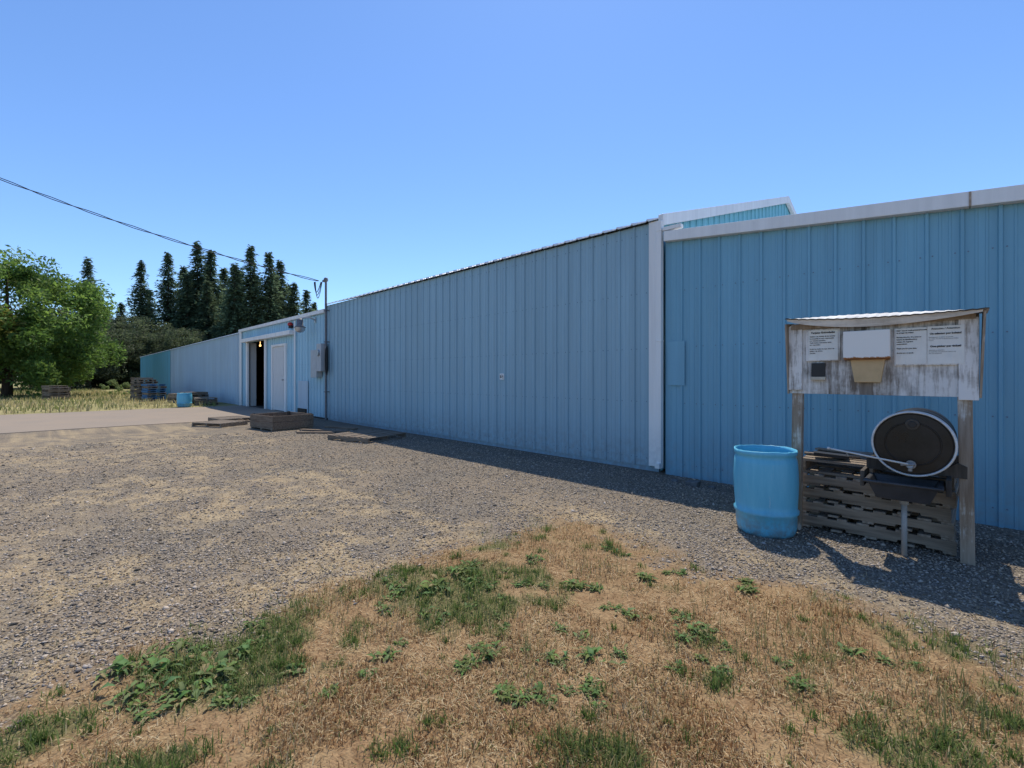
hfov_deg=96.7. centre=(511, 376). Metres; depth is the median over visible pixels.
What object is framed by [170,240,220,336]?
conifer tree
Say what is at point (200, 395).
wooden pallet
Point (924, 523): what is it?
wooden pallet
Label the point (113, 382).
shrub
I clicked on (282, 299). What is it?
conifer tree
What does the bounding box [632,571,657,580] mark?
weed plant
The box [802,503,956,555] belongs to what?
wooden pallet
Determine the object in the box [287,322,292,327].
alarm light
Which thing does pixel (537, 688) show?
weed plant
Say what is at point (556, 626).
weed plant
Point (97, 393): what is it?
field grass
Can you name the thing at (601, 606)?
weed plant
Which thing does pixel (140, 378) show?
wooden pallet
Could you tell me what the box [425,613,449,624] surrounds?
weed plant
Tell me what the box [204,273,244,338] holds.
conifer tree
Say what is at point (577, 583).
weed plant
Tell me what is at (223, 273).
conifer tree
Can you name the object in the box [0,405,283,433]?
driveway pavement
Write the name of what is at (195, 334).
broadleaf tree
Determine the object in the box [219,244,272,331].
conifer tree
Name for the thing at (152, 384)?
wooden pallet
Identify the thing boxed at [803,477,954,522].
wooden pallet
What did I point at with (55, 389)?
wooden pallet
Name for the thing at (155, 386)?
wooden pallet
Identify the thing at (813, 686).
weed plant
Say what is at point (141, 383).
wooden pallet
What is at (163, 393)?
wooden pallet
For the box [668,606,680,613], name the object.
weed plant
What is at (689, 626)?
weed plant
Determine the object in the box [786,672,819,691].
weed plant
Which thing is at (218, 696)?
weed plant
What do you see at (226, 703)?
weed plant
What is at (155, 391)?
wooden pallet
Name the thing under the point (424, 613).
weed plant
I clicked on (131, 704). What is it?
weed plant
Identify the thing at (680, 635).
weed plant
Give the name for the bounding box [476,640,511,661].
weed plant
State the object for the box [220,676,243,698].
weed plant
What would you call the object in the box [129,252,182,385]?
conifer tree
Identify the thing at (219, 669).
weed plant
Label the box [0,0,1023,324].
sky
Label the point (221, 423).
wooden pallet
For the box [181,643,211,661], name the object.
weed plant
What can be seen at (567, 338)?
metal warehouse
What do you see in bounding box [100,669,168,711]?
weed plant
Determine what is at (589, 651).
weed plant
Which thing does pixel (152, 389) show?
wooden pallet
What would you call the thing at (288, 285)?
conifer tree
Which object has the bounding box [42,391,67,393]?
wooden pallet
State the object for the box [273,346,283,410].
door
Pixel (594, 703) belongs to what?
weed plant
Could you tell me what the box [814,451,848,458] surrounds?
plastic tray
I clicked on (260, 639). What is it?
weed plant
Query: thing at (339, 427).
timber plank
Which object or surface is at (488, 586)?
weed plant
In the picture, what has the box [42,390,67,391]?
wooden pallet
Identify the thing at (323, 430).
timber plank
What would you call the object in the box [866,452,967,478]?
drum cradle
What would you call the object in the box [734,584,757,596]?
weed plant
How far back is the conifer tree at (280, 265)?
83.81 m
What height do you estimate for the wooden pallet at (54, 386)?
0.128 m
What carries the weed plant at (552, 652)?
on the ground at (26, 442)
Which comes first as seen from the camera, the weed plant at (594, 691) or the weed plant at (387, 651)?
the weed plant at (594, 691)
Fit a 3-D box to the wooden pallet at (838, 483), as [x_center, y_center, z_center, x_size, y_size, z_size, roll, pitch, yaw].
[3.847,1.089,4.790,1.042,0.141,1.238,0,0,-44]
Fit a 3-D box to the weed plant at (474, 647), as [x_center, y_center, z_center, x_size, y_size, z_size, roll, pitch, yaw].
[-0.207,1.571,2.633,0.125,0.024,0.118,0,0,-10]
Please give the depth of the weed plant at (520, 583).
3.44 m
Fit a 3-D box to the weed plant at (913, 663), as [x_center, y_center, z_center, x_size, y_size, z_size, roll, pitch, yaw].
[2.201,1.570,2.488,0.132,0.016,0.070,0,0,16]
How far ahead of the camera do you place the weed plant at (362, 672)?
2.42 m
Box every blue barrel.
[176,393,191,406]
[733,445,799,538]
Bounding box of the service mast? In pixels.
[314,277,328,419]
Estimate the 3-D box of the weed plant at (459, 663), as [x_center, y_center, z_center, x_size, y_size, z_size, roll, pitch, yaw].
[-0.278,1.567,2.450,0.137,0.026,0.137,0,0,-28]
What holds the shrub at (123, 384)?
on the ground at (26, 442)
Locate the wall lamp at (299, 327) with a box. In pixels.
[294,317,315,332]
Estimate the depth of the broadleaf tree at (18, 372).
48.82 m
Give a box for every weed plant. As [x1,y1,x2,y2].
[91,643,157,693]
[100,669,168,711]
[123,696,151,714]
[133,708,164,726]
[135,645,172,667]
[137,655,167,677]
[138,641,193,687]
[151,680,193,703]
[154,677,208,712]
[168,638,190,652]
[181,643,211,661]
[188,649,241,693]
[203,691,238,711]
[208,691,237,709]
[216,637,278,666]
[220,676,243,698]
[227,663,241,672]
[231,617,267,634]
[234,695,258,709]
[251,634,271,643]
[278,662,305,675]
[318,682,344,702]
[357,668,377,679]
[367,646,402,661]
[373,601,393,615]
[381,575,392,582]
[381,592,397,600]
[388,581,412,594]
[393,637,407,647]
[409,606,434,619]
[415,574,453,593]
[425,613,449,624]
[429,579,448,591]
[436,608,449,623]
[444,565,474,577]
[446,660,471,676]
[453,661,472,677]
[457,653,481,667]
[458,574,476,587]
[460,558,483,565]
[463,601,479,611]
[466,641,484,653]
[468,567,483,577]
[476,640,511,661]
[481,581,503,590]
[488,684,518,709]
[498,622,510,629]
[500,679,515,690]
[510,690,529,707]
[515,578,530,585]
[515,676,546,702]
[524,553,546,560]
[536,581,549,588]
[537,649,567,661]
[538,694,559,707]
[545,652,569,667]
[551,621,569,634]
[557,683,579,696]
[559,578,592,592]
[562,645,619,664]
[573,629,591,643]
[577,676,611,701]
[579,672,598,684]
[588,582,604,591]
[591,699,607,711]
[599,604,611,609]
[600,543,617,551]
[607,601,629,611]
[609,644,630,664]
[614,607,638,619]
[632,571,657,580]
[663,655,683,673]
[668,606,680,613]
[670,567,686,574]
[670,611,692,621]
[670,624,691,647]
[676,632,698,640]
[685,621,707,635]
[691,653,709,663]
[702,623,718,632]
[709,664,733,679]
[716,637,734,652]
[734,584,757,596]
[736,578,754,584]
[771,655,793,668]
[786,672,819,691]
[797,679,817,691]
[834,642,868,659]
[870,651,895,665]
[901,660,929,668]
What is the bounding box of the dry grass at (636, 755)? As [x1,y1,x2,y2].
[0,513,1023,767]
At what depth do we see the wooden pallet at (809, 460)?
4.78 m
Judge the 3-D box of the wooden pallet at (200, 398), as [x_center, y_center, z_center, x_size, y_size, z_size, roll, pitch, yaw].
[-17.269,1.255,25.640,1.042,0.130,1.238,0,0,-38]
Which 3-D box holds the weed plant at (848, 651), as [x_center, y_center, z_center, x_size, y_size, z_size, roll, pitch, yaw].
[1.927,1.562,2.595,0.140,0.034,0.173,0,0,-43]
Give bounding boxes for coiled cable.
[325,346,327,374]
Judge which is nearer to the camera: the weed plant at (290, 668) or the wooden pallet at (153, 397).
the weed plant at (290, 668)
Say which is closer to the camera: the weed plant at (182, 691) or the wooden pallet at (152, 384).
the weed plant at (182, 691)
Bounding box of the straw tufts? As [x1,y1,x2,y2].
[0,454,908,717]
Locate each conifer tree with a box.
[69,256,97,384]
[101,260,159,383]
[114,302,127,323]
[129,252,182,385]
[146,289,160,331]
[162,265,195,322]
[164,274,209,338]
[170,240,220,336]
[185,279,223,340]
[193,250,226,333]
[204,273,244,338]
[205,263,253,337]
[216,267,229,320]
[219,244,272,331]
[251,251,289,324]
[262,274,290,319]
[274,260,291,318]
[284,282,304,316]
[284,284,293,308]
[300,290,315,314]
[311,302,317,311]
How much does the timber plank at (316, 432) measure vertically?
0.045 m
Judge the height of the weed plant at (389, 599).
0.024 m
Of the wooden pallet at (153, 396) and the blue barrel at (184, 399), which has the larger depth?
the wooden pallet at (153, 396)
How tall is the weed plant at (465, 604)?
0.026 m
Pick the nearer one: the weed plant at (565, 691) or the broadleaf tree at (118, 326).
the weed plant at (565, 691)
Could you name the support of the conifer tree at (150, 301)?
on the ground at (26, 442)
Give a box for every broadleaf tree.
[0,245,128,396]
[0,313,71,389]
[15,307,96,387]
[45,315,139,388]
[91,316,125,387]
[92,322,145,387]
[98,329,165,387]
[111,315,173,381]
[131,328,201,376]
[158,327,209,348]
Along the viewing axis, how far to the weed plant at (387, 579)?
3.52 m
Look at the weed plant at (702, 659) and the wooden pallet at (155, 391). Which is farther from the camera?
the wooden pallet at (155, 391)
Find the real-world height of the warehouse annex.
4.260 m
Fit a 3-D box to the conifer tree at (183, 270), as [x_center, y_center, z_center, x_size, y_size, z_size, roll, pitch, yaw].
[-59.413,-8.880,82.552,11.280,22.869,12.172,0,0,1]
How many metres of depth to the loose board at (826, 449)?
5.21 m
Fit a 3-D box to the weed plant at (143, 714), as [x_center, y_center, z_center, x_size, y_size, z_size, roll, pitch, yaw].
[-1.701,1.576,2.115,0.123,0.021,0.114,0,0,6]
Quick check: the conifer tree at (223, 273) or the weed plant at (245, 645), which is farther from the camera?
the conifer tree at (223, 273)
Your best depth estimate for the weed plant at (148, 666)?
2.46 m
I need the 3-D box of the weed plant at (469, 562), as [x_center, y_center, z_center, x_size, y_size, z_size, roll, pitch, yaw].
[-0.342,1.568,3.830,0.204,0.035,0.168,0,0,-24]
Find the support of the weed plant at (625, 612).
on the ground at (26, 442)
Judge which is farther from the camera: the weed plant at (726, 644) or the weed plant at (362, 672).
the weed plant at (726, 644)
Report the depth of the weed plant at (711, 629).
2.84 m
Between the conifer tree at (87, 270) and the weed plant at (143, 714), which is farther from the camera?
the conifer tree at (87, 270)
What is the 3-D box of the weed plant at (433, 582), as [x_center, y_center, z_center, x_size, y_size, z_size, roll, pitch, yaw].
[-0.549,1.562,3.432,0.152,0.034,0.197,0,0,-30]
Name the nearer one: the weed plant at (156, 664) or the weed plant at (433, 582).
the weed plant at (156, 664)
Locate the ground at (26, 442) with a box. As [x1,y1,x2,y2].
[0,382,1023,767]
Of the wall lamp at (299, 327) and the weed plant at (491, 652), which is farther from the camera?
the wall lamp at (299, 327)
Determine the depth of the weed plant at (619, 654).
2.57 m
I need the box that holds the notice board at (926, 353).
[785,307,989,565]
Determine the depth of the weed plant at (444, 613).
3.02 m
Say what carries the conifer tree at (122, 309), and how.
on the ground at (26, 442)
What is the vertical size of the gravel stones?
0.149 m
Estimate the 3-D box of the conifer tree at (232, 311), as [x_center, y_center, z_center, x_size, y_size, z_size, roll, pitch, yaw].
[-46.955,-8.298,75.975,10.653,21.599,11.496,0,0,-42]
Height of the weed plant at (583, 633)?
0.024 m
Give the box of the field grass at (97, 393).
[0,388,215,414]
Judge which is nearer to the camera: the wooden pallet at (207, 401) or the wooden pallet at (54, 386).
the wooden pallet at (207, 401)
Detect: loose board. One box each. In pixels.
[804,451,859,458]
[815,447,872,455]
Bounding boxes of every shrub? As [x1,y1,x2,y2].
[99,379,121,392]
[115,382,134,393]
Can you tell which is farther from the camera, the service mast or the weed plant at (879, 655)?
the service mast
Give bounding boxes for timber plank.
[296,431,336,433]
[299,429,348,431]
[325,426,357,429]
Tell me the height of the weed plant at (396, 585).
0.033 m
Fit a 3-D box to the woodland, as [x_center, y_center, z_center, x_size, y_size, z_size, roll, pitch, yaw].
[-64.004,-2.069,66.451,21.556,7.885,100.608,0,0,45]
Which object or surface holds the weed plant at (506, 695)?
on the ground at (26, 442)
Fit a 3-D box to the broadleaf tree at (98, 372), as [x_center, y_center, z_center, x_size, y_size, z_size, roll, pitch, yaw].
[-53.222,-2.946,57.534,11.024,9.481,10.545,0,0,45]
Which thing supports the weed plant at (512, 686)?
on the ground at (26, 442)
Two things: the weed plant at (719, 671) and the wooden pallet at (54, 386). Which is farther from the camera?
the wooden pallet at (54, 386)
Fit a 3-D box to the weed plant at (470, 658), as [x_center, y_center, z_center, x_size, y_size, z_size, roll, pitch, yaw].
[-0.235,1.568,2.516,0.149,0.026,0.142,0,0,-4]
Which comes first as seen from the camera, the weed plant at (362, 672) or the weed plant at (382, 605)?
the weed plant at (362, 672)
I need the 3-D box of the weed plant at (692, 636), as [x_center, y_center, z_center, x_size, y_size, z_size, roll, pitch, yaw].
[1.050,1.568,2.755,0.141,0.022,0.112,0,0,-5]
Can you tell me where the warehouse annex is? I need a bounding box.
[663,184,1023,530]
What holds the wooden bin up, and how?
on the ground at (26, 442)
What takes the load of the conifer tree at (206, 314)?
on the ground at (26, 442)
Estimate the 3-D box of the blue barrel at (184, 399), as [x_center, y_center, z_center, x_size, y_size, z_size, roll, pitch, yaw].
[-17.129,1.226,23.801,0.689,0.728,0.677,0,0,45]
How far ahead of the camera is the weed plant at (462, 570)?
3.66 m
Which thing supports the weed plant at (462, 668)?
on the ground at (26, 442)
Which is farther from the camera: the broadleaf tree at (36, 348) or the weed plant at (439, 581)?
the broadleaf tree at (36, 348)
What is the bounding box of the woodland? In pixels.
[0,342,145,387]
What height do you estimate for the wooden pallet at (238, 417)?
0.128 m
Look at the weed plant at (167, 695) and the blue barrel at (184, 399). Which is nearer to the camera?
the weed plant at (167, 695)
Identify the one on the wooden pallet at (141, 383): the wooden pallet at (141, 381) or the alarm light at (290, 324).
the wooden pallet at (141, 381)
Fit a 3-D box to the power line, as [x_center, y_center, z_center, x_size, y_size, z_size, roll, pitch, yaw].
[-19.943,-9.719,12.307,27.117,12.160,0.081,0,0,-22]
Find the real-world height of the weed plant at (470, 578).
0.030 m
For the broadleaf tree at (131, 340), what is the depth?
60.02 m
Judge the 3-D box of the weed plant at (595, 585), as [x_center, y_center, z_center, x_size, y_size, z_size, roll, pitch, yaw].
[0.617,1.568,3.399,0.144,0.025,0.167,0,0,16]
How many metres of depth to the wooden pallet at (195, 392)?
26.51 m
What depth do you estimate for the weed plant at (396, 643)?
2.69 m
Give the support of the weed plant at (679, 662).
on the ground at (26, 442)
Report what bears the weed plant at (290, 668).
on the ground at (26, 442)
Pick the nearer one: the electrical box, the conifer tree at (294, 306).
the electrical box
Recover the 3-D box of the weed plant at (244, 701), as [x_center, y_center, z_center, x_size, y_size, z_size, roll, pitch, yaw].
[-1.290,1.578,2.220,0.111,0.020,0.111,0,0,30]
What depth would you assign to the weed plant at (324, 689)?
2.28 m
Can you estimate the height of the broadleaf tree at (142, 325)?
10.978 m
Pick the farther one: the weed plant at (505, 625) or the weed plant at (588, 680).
the weed plant at (505, 625)
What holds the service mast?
on the ground at (26, 442)
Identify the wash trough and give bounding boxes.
[860,465,951,556]
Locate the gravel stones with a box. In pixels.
[0,428,1023,731]
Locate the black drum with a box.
[827,408,957,476]
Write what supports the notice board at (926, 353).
on the ground at (26, 442)
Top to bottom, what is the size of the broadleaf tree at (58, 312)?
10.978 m
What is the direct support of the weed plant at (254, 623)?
on the ground at (26, 442)
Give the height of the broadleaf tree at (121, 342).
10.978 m
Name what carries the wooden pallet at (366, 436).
on the ground at (26, 442)
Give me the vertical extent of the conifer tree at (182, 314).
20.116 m
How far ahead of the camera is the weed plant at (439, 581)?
3.37 m
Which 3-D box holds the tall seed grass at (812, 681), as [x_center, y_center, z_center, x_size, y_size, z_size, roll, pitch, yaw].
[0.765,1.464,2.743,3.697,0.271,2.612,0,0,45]
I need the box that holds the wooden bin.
[250,411,313,431]
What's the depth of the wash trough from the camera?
3.99 m
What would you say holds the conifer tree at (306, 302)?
on the ground at (26, 442)
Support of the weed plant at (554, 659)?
on the ground at (26, 442)
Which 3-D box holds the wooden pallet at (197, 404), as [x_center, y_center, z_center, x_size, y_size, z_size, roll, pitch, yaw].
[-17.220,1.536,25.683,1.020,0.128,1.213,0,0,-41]
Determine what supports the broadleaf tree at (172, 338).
on the ground at (26, 442)
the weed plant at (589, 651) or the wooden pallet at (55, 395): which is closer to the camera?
the weed plant at (589, 651)
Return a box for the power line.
[0,178,318,280]
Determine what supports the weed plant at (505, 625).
on the ground at (26, 442)
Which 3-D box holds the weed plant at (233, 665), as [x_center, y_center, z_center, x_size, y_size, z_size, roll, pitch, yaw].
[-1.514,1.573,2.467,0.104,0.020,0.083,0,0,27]
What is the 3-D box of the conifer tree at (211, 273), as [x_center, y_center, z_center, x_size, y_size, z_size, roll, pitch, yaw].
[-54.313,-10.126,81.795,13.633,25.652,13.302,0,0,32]
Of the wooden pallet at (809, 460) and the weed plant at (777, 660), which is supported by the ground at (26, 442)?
the weed plant at (777, 660)
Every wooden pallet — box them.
[41,385,67,387]
[42,388,68,389]
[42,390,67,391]
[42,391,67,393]
[42,394,68,395]
[42,396,69,397]
[130,378,152,379]
[130,382,152,383]
[131,380,152,381]
[141,384,164,385]
[141,390,165,392]
[141,397,165,398]
[142,388,165,390]
[142,392,165,394]
[142,395,165,396]
[143,386,166,387]
[179,392,207,393]
[192,394,208,396]
[192,420,247,427]
[194,397,216,400]
[194,400,217,402]
[195,402,218,405]
[208,415,249,420]
[328,429,406,443]
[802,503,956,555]
[803,449,956,490]
[803,462,958,507]
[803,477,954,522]
[803,490,956,538]
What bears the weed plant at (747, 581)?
on the ground at (26, 442)
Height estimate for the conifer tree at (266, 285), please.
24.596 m
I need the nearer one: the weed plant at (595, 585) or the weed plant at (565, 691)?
the weed plant at (565, 691)
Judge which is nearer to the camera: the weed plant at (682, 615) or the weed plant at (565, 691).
the weed plant at (565, 691)
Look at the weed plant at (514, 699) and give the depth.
2.21 m
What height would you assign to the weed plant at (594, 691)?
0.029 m
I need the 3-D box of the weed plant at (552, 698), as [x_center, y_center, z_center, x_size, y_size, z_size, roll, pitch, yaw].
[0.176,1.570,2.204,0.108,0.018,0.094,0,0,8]
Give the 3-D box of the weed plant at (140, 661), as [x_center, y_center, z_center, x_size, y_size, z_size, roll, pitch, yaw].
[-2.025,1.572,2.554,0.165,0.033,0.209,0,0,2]
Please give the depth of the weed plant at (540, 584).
3.39 m
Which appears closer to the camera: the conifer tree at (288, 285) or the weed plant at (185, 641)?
the weed plant at (185, 641)
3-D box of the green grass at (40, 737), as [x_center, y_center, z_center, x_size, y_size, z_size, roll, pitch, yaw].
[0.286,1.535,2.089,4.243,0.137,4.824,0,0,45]
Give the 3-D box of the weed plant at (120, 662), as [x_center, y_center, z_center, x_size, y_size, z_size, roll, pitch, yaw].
[-2.085,1.561,2.448,0.231,0.048,0.398,0,0,-27]
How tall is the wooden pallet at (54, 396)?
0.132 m
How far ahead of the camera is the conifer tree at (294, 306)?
83.65 m
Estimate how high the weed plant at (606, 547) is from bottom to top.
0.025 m
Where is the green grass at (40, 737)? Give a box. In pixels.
[0,523,1023,767]
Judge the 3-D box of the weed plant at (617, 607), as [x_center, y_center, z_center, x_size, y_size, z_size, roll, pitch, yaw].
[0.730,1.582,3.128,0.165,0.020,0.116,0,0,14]
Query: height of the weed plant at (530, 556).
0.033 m
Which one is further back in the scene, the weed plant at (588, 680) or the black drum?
the black drum
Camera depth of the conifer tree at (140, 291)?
74.75 m
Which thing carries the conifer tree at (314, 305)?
on the ground at (26, 442)
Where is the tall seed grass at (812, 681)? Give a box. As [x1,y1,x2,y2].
[318,540,1023,767]
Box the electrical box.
[311,343,324,377]
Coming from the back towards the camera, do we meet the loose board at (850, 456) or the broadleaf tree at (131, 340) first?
the broadleaf tree at (131, 340)
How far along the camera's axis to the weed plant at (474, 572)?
3.63 m
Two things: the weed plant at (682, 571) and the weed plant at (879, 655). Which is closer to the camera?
the weed plant at (879, 655)
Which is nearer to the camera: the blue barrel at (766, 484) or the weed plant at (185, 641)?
the weed plant at (185, 641)
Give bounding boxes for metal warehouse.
[140,196,796,471]

